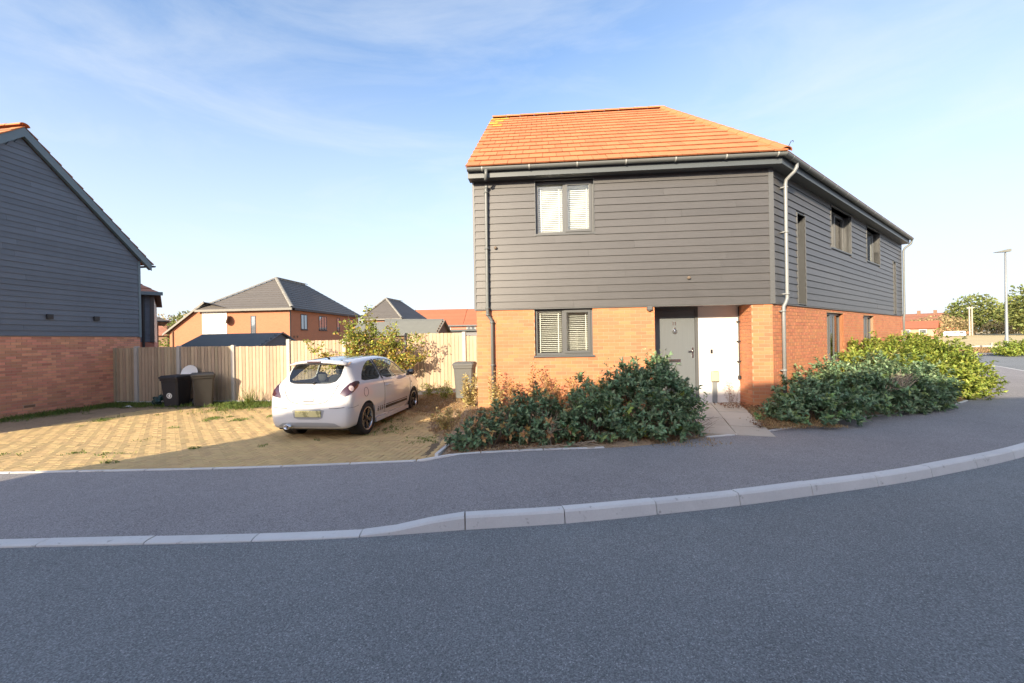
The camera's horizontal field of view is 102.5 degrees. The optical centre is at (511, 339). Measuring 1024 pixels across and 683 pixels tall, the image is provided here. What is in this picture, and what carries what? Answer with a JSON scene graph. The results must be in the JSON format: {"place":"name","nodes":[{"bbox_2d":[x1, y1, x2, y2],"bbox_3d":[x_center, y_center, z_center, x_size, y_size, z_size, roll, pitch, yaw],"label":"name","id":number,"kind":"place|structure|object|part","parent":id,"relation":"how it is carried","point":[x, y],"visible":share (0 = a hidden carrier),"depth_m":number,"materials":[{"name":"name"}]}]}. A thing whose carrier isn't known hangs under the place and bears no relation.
{"place":"outdoors","nodes":[
{"label":"outdoors","id":0,"kind":"place"},
{"bbox_2d":[0,331,997,529],"bbox_3d":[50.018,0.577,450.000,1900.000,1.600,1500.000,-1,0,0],"label":"ground","id":1,"kind":"structure","parent":0,"point":[8,426],"depth_m":9.25,"materials":[{"name":"brown soil"}]},
{"bbox_2d":[0,122,155,418],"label":"gabled house","id":2,"kind":"structure","parent":1,"relation":"on","point":[73,258],"depth_m":11.99,"materials":[{"name":"grey wood"}]},
{"bbox_2d":[0,400,271,422],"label":"verge grass","id":3,"kind":"structure","parent":1,"relation":"on","point":[234,405],"depth_m":12.27,"materials":[{"name":"green plant"}]},
{"bbox_2d":[140,284,162,376],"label":"boarded house","id":4,"kind":"structure","parent":1,"relation":"on","point":[151,301],"depth_m":18.91,"materials":[{"name":"grey wood"}]},
{"bbox_2d":[151,394,163,404],"bbox_3d":[-11.095,1.911,12.958,0.459,0.357,0.396,-1,0,34],"label":"rubbish bag","id":5,"kind":"object","parent":1,"relation":"on","point":[157,400],"visible":0.8,"depth_m":12.84,"materials":[{"name":"blue plastic"}]},
{"bbox_2d":[157,317,169,346],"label":"brick house","id":6,"kind":"structure","parent":1,"relation":"on","point":[162,322],"depth_m":27.00,"materials":[{"name":"red brick"}]},
{"bbox_2d":[159,334,169,348],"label":"garden bush","id":7,"kind":"object","parent":1,"relation":"on","point":[160,342],"visible":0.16,"depth_m":49.15,"materials":[{"name":"green plant"}]},
{"bbox_2d":[158,320,172,347],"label":"bungalow","id":8,"kind":"object","parent":1,"relation":"on","point":[162,329],"visible":0.1,"depth_m":57.39,"materials":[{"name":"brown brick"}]},
{"bbox_2d":[158,313,186,321],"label":"garden tree","id":9,"kind":"object","parent":1,"relation":"on","point":[168,317],"visible":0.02,"depth_m":74.57,"materials":[{"name":"green plant"}]},
{"bbox_2d":[158,374,192,406],"bbox_3d":[-10.473,1.603,12.881,0.594,0.976,0.799,-1,0,2],"label":"wheelie bin","id":10,"kind":"object","parent":1,"relation":"on","point":[176,388],"visible":0.81,"depth_m":12.61,"materials":[{"name":"black plastic"}]},
{"bbox_2d":[181,365,197,373],"bbox_3d":[-10.382,1.100,13.231,0.551,0.539,0.134,-1,0,0],"label":"white dish","id":11,"kind":"object","parent":10,"relation":"on","point":[189,369],"visible":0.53,"depth_m":13.27,"materials":[{"name":"white plastic"}]},
{"bbox_2d":[163,311,189,335],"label":"garden tree","id":12,"kind":"object","parent":1,"relation":"on","point":[180,316],"visible":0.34,"depth_m":59.39,"materials":[{"name":"green plant"}]},
{"bbox_2d":[190,372,214,406],"bbox_3d":[-9.588,1.555,12.757,0.604,1.039,0.821,-1,0,-38],"label":"wheelie bin","id":13,"kind":"object","parent":1,"relation":"on","point":[203,385],"visible":0.94,"depth_m":12.50,"materials":[{"name":"black plastic"}]},
{"bbox_2d":[0,408,445,471],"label":"drive","id":14,"kind":"structure","parent":1,"relation":"on","point":[222,442],"depth_m":7.60,"materials":[{"name":"beige brick"}]},
{"bbox_2d":[0,405,443,463],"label":"joint weeds","id":15,"kind":"object","parent":14,"relation":"on","point":[102,419],"visible":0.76,"depth_m":8.53,"materials":[{"name":"green plant"}]},
{"bbox_2d":[272,355,417,434],"bbox_3d":[-3.562,1.127,9.631,2.067,1.580,4.064,-1,0,7],"label":"hatchback car","id":16,"kind":"object","parent":14,"relation":"on","point":[359,394],"visible":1,"depth_m":7.99,"materials":[{"name":"white paint"}]},
{"bbox_3d":[-4.368,0.673,8.763,0.210,0.405,0.830,-1,0,8],"label":"side window","id":17,"kind":"part","parent":16,"relation":"part of","materials":[{"name":"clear glass"}]},
{"bbox_3d":[-3.025,0.650,8.587,0.210,0.405,0.830,-1,0,7],"label":"side window","id":18,"kind":"part","parent":16,"relation":"part of","materials":[{"name":"black glass"}]},
{"bbox_2d":[181,332,297,389],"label":"garden shed","id":19,"kind":"structure","parent":1,"relation":"on","point":[258,339],"depth_m":17.74,"materials":[{"name":"grey wood"}]},
{"bbox_2d":[228,387,263,404],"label":"strappy plant","id":20,"kind":"object","parent":1,"relation":"on","point":[247,398],"visible":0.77,"depth_m":12.72,"materials":[{"name":"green plant"}]},
{"bbox_2d":[162,277,360,359],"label":"hipped house","id":21,"kind":"structure","parent":1,"relation":"on","point":[297,311],"depth_m":37.91,"materials":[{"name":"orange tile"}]},
{"bbox_2d":[250,316,255,332],"bbox_3d":[-23.466,-1.041,37.320,0.500,2.200,0.080,-1,0,5],"label":"window","id":22,"kind":"structure","parent":21,"relation":"in","point":[252,318],"depth_m":37.29,"materials":[{"name":"white plastic"}]},
{"bbox_2d":[301,314,307,329],"bbox_3d":[-19.759,-1.630,39.049,0.080,1.450,1.050,-1,0,5],"label":"window","id":23,"kind":"structure","parent":21,"relation":"in","point":[304,322],"depth_m":39.06,"materials":[{"name":"white glass"}]},
{"bbox_2d":[319,316,326,330],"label":"window","id":24,"kind":"structure","parent":21,"relation":"in","point":[322,319],"depth_m":42.29,"materials":[{"name":"glass"}]},
{"bbox_2d":[337,318,340,331],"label":"window","id":25,"kind":"structure","parent":21,"relation":"in","point":[338,319],"depth_m":45.55,"materials":[{"name":"grey glass"}]},
{"bbox_2d":[113,332,477,402],"bbox_3d":[-6.437,0.983,13.124,13.449,2.260,0.163,-1,0,4],"label":"fence","id":26,"kind":"object","parent":1,"relation":"on","point":[134,367],"visible":0.47,"depth_m":13.27,"materials":[{"name":"wood"}]},
{"bbox_2d":[303,304,431,375],"bbox_3d":[-4.422,0.407,12.224,4.081,2.926,1.442,-1,0,0],"label":"young tree","id":27,"kind":"object","parent":1,"relation":"on","point":[357,340],"visible":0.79,"depth_m":12.13,"materials":[{"name":"green plant"}]},
{"bbox_2d":[359,297,426,321],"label":"hipped house","id":28,"kind":"structure","parent":1,"relation":"on","point":[385,308],"depth_m":58.88,"materials":[{"name":"grey tile"}]},
{"bbox_2d":[345,320,451,379],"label":"garden shed","id":29,"kind":"structure","parent":1,"relation":"on","point":[425,327],"depth_m":19.61,"materials":[{"name":"grey wood"}]},
{"bbox_2d":[384,319,443,321],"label":"garden shed","id":30,"kind":"structure","parent":1,"relation":"on","point":[393,320],"depth_m":25.98,"materials":[{"name":"grey wood"}]},
{"bbox_2d":[418,381,450,395],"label":"fence weed","id":31,"kind":"object","parent":1,"relation":"on","point":[429,390],"visible":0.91,"depth_m":12.27,"materials":[{"name":"green plant"}]},
{"bbox_2d":[433,379,452,398],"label":"fence weed","id":32,"kind":"object","parent":1,"relation":"on","point":[445,395],"visible":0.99,"depth_m":11.56,"materials":[{"name":"green plant"}]},
{"bbox_2d":[429,404,461,431],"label":"dry weed","id":33,"kind":"object","parent":1,"relation":"on","point":[444,423],"visible":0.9,"depth_m":8.14,"materials":[{"name":"plant"}]},
{"bbox_2d":[415,309,476,329],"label":"red roofed terrace","id":34,"kind":"structure","parent":1,"relation":"on","point":[460,318],"depth_m":79.57,"materials":[{"name":"tile"}]},
{"bbox_2d":[451,329,476,371],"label":"garden shed","id":35,"kind":"structure","parent":1,"relation":"on","point":[471,332],"depth_m":21.86,"materials":[{"name":"grey wood"}]},
{"bbox_2d":[452,361,476,397],"bbox_3d":[-1.280,1.111,11.271,0.583,0.985,0.754,-1,0,3],"label":"wheelie bin","id":36,"kind":"object","parent":1,"relation":"on","point":[460,368],"visible":0.59,"depth_m":10.97,"materials":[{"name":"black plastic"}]},
{"bbox_2d":[459,373,477,407],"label":"dry weed","id":37,"kind":"object","parent":1,"relation":"on","point":[467,395],"visible":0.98,"depth_m":8.94,"materials":[{"name":"plant"}]},
{"bbox_2d":[0,400,967,473],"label":"edging","id":38,"kind":"object","parent":1,"relation":"on","point":[438,455],"visible":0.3,"depth_m":5.76,"materials":[{"name":"concrete"}]},
{"bbox_2d":[517,439,604,449],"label":"runner stems","id":39,"kind":"object","parent":38,"relation":"on","point":[583,443],"visible":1,"depth_m":6.12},
{"bbox_2d":[444,390,534,451],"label":"evergreen shrub","id":40,"kind":"object","parent":1,"relation":"on","point":[491,422],"visible":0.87,"depth_m":6.35,"materials":[{"name":"green plant"}]},
{"bbox_2d":[486,367,503,409],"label":"dry weed","id":41,"kind":"object","parent":1,"relation":"on","point":[496,391],"visible":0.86,"depth_m":8.48,"materials":[{"name":"plant"}]},
{"bbox_2d":[0,364,1023,547],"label":"kerb","id":42,"kind":"structure","parent":1,"relation":"on","point":[537,516],"depth_m":3.97,"materials":[{"name":"concrete"}]},
{"bbox_2d":[0,366,1023,538],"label":"footway","id":43,"kind":"structure","parent":1,"relation":"on","point":[210,501],"depth_m":4.96,"materials":[{"name":"grey asphalt"}]},
{"bbox_2d":[503,377,521,405],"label":"dry weed","id":44,"kind":"object","parent":1,"relation":"on","point":[509,392],"visible":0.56,"depth_m":8.39,"materials":[{"name":"brown plant"}]},
{"bbox_2d":[527,359,550,403],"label":"dry weed","id":45,"kind":"object","parent":1,"relation":"on","point":[542,387],"visible":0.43,"depth_m":8.30,"materials":[{"name":"brown plant"}]},
{"bbox_2d":[496,380,589,447],"bbox_3d":[0.575,1.176,6.837,1.544,0.990,1.555,-1,0,27],"label":"evergreen shrub","id":46,"kind":"object","parent":1,"relation":"on","point":[547,405],"visible":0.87,"depth_m":6.50,"materials":[{"name":"green plant"}]},
{"bbox_2d":[537,409,566,444],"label":"dead branches","id":47,"kind":"object","parent":1,"relation":"on","point":[551,430],"visible":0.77,"depth_m":6.29,"materials":[{"name":"wood"}]},
{"bbox_2d":[537,369,570,405],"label":"dry weed","id":48,"kind":"object","parent":1,"relation":"on","point":[557,390],"visible":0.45,"depth_m":8.26,"materials":[{"name":"brown plant"}]},
{"bbox_2d":[563,376,584,404],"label":"dry weed","id":49,"kind":"object","parent":1,"relation":"on","point":[572,385],"visible":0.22,"depth_m":8.22,"materials":[{"name":"brown plant"}]},
{"bbox_2d":[549,371,638,443],"bbox_3d":[1.326,1.121,7.023,1.558,1.122,1.738,-1,0,0],"label":"evergreen shrub","id":50,"kind":"object","parent":1,"relation":"on","point":[587,406],"visible":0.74,"depth_m":6.57,"materials":[{"name":"green plant"}]},
{"bbox_2d":[588,373,603,394],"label":"dry weed","id":51,"kind":"object","parent":1,"relation":"on","point":[598,383],"visible":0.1,"depth_m":8.13,"materials":[{"name":"brown plant"}]},
{"bbox_2d":[370,389,847,451],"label":"dry grass","id":52,"kind":"structure","parent":1,"relation":"on","point":[460,407],"depth_m":8.13,"materials":[{"name":"brown plant"}]},
{"bbox_2d":[594,358,631,403],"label":"leafy shoots","id":53,"kind":"object","parent":1,"relation":"on","point":[606,364],"visible":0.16,"depth_m":7.10,"materials":[{"name":"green plant"}]},
{"bbox_2d":[447,401,792,453],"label":"leaf litter","id":54,"kind":"object","parent":1,"relation":"on","point":[732,405],"visible":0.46,"depth_m":6.58,"materials":[{"name":"brown plant"}]},
{"bbox_2d":[590,351,706,442],"bbox_3d":[2.264,0.925,6.922,1.954,1.450,1.530,-1,0,0],"label":"evergreen shrub","id":55,"kind":"object","parent":1,"relation":"on","point":[671,401],"visible":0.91,"depth_m":6.68,"materials":[{"name":"green plant"}]},
{"bbox_2d":[642,348,680,423],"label":"leafy shoots","id":56,"kind":"object","parent":1,"relation":"on","point":[665,363],"visible":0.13,"depth_m":7.29,"materials":[{"name":"green plant"}]},
{"bbox_2d":[465,105,913,411],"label":"corner house","id":57,"kind":"structure","parent":1,"relation":"on","point":[711,256],"depth_m":8.81,"materials":[{"name":"grey wood"}]},
{"bbox_2d":[534,308,594,356],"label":"window","id":58,"kind":"structure","parent":57,"relation":"in","point":[558,332],"depth_m":8.96,"materials":[{"name":"grey"}]},
{"bbox_2d":[534,180,595,235],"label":"window","id":59,"kind":"structure","parent":57,"relation":"in","point":[566,207],"depth_m":8.93,"materials":[{"name":"grey glass"}]},
{"bbox_2d":[654,310,695,396],"bbox_3d":[3.590,0.382,9.123,0.925,2.040,0.115,-1,0,4],"label":"door","id":60,"kind":"structure","parent":57,"relation":"in","point":[674,330],"depth_m":9.13,"materials":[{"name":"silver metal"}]},
{"bbox_2d":[826,313,843,361],"bbox_3d":[8.595,-0.043,11.012,1.500,1.315,0.205,-1,0,-38],"label":"window","id":61,"kind":"structure","parent":57,"relation":"in","point":[833,332],"depth_m":11.13,"materials":[{"name":"grey glass"}]},
{"bbox_2d":[831,212,851,255],"bbox_3d":[8.957,-2.949,11.361,1.860,1.115,0.255,-1,0,-38],"label":"window","id":62,"kind":"structure","parent":57,"relation":"in","point":[837,221],"depth_m":11.65,"materials":[{"name":"grey glass"}]},
{"bbox_2d":[863,316,870,348],"bbox_3d":[11.253,-0.111,13.133,1.320,1.270,0.088,-1,0,-38],"label":"window","id":63,"kind":"structure","parent":57,"relation":"in","point":[866,319],"depth_m":13.19,"materials":[{"name":"grey glass"}]},
{"bbox_2d":[867,232,879,265],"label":"window","id":64,"kind":"structure","parent":57,"relation":"in","point":[869,236],"depth_m":13.98,"materials":[{"name":"grey glass"}]},
{"bbox_2d":[754,373,877,426],"bbox_3d":[5.544,1.103,7.579,2.121,0.915,1.445,-1,0,-26],"label":"side shrub","id":65,"kind":"object","parent":1,"relation":"on","point":[802,399],"visible":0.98,"depth_m":7.36,"materials":[{"name":"green plant"}]},
{"bbox_2d":[792,352,917,417],"bbox_3d":[6.688,0.869,8.255,2.209,1.258,1.981,-1,0,-38],"label":"side shrub","id":66,"kind":"object","parent":1,"relation":"on","point":[863,381],"visible":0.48,"depth_m":7.92,"materials":[{"name":"green plant"}]},
{"bbox_2d":[885,369,919,391],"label":"dead branches","id":67,"kind":"object","parent":66,"relation":"in","point":[901,381],"visible":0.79,"depth_m":7.99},
{"bbox_2d":[824,346,901,364],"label":"side weed","id":68,"kind":"object","parent":1,"relation":"on","point":[862,358],"visible":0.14,"depth_m":9.78,"materials":[{"name":"plant"}]},
{"bbox_2d":[836,330,959,398],"bbox_3d":[9.531,0.665,10.897,3.391,1.832,2.975,-1,0,0],"label":"hedge plant","id":69,"kind":"object","parent":1,"relation":"on","point":[864,350],"visible":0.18,"depth_m":10.36,"materials":[{"name":"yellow plant"}]},
{"bbox_2d":[842,350,964,416],"bbox_3d":[8.304,0.899,8.904,2.828,1.370,2.017,-1,0,-41],"label":"side shrub","id":70,"kind":"object","parent":1,"relation":"on","point":[932,386],"visible":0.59,"depth_m":8.46,"materials":[{"name":"green plant"}]},
{"bbox_2d":[870,331,942,352],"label":"hedge plant","id":71,"kind":"object","parent":1,"relation":"on","point":[934,339],"visible":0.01,"depth_m":12.92,"materials":[{"name":"green plant"}]},
{"bbox_2d":[857,327,1008,399],"bbox_3d":[11.363,0.617,11.356,3.627,1.873,3.697,-1,0,0],"label":"hedge plant","id":72,"kind":"object","parent":1,"relation":"on","point":[970,367],"visible":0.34,"depth_m":10.40,"materials":[{"name":"yellow plant"}]},
{"bbox_2d":[0,355,1023,682],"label":"road","id":73,"kind":"structure","parent":0,"point":[916,581],"depth_m":2.75,"materials":[{"name":"grey asphalt"}]},
{"bbox_2d":[0,0,1023,328],"label":"sky","id":74,"kind":"structure","parent":0,"point":[327,146],"materials":[{"name":"blue"}]},
{"bbox_2d":[676,402,775,436],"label":"path","id":75,"kind":"structure","parent":0,"point":[731,420],"depth_m":7.46,"materials":[{"name":"grey concrete"}]},
{"bbox_2d":[684,390,709,431],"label":"leafy shoots","id":76,"kind":"object","parent":75,"relation":"on","point":[699,403],"visible":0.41,"depth_m":6.85,"materials":[{"name":"green plant"}]},
{"bbox_2d":[724,380,739,401],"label":"dry weed","id":77,"kind":"object","parent":75,"relation":"on","point":[730,393],"visible":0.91,"depth_m":8.97,"materials":[{"name":"beige plant"}]},
{"bbox_2d":[938,332,1023,347],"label":"field","id":78,"kind":"structure","parent":0,"point":[982,339],"depth_m":61.67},
{"bbox_2d":[901,320,939,338],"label":"salmon building","id":79,"kind":"structure","parent":78,"relation":"on","point":[928,327],"depth_m":70.85,"materials":[{"name":"red tile"}]},
{"bbox_2d":[901,310,967,333],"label":"distant terrace","id":80,"kind":"structure","parent":78,"relation":"on","point":[909,317],"depth_m":123.82,"materials":[{"name":"brown tile"}]},
{"bbox_2d":[910,314,977,335],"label":"scrub bush","id":81,"kind":"object","parent":78,"relation":"on","point":[953,323],"visible":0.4,"depth_m":80.96,"materials":[{"name":"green plant"}]},
{"bbox_2d":[943,331,958,336],"bbox_3d":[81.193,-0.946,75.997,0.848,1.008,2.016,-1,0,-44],"label":"caravan","id":82,"kind":"object","parent":78,"relation":"on","point":[952,333],"visible":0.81,"depth_m":75.69,"materials":[{"name":"white plastic"}]},
{"bbox_2d":[966,306,974,334],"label":"twin pole","id":83,"kind":"object","parent":78,"relation":"on","point":[971,327],"visible":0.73,"depth_m":78.92,"materials":[{"name":"white metal"}]},
{"bbox_2d":[941,292,1010,333],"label":"oak tree","id":84,"kind":"object","parent":78,"relation":"on","point":[980,318],"visible":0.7,"depth_m":88.42,"materials":[{"name":"green plant"}]},
{"bbox_2d":[949,343,1002,347],"bbox_3d":[43.853,0.574,30.502,31.200,1.221,0.140,-1,0,25],"label":"rail fence","id":85,"kind":"object","parent":78,"relation":"on","point":[990,345],"visible":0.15,"depth_m":33.09,"materials":[{"name":"white wood"}]},
{"bbox_2d":[948,347,1015,352],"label":"field grass","id":86,"kind":"structure","parent":78,"relation":"on","point":[982,349],"depth_m":31.66,"materials":[{"name":"beige plant"}]},
{"bbox_2d":[977,320,1021,334],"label":"scrub bush","id":87,"kind":"object","parent":78,"relation":"on","point":[999,329],"visible":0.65,"depth_m":83.99,"materials":[{"name":"green plant"}]},
{"bbox_2d":[989,299,1023,333],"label":"oak tree","id":88,"kind":"object","parent":78,"relation":"on","point":[1002,319],"visible":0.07,"depth_m":87.23,"materials":[{"name":"green plant"}]},
{"bbox_2d":[995,284,1023,333],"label":"oak tree","id":89,"kind":"object","parent":78,"relation":"on","point":[1016,316],"visible":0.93,"depth_m":70.34,"materials":[{"name":"green plant"}]},
{"bbox_2d":[977,353,1021,354],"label":"pavement","id":90,"kind":"structure","parent":0,"point":[988,353],"depth_m":29.90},
{"bbox_2d":[993,248,1011,342],"bbox_3d":[35.807,-2.755,30.000,1.060,7.660,0.360,-1,0,0],"label":"street lamp","id":91,"kind":"object","parent":90,"relation":"on","point":[1006,337],"visible":0.89,"depth_m":29.95,"materials":[{"name":"metal"}]},
{"bbox_2d":[988,337,1023,356],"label":"roadside hedge","id":92,"kind":"object","parent":90,"relation":"on","point":[1006,348],"visible":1,"depth_m":27.70,"materials":[{"name":"green plant"}]}
]}

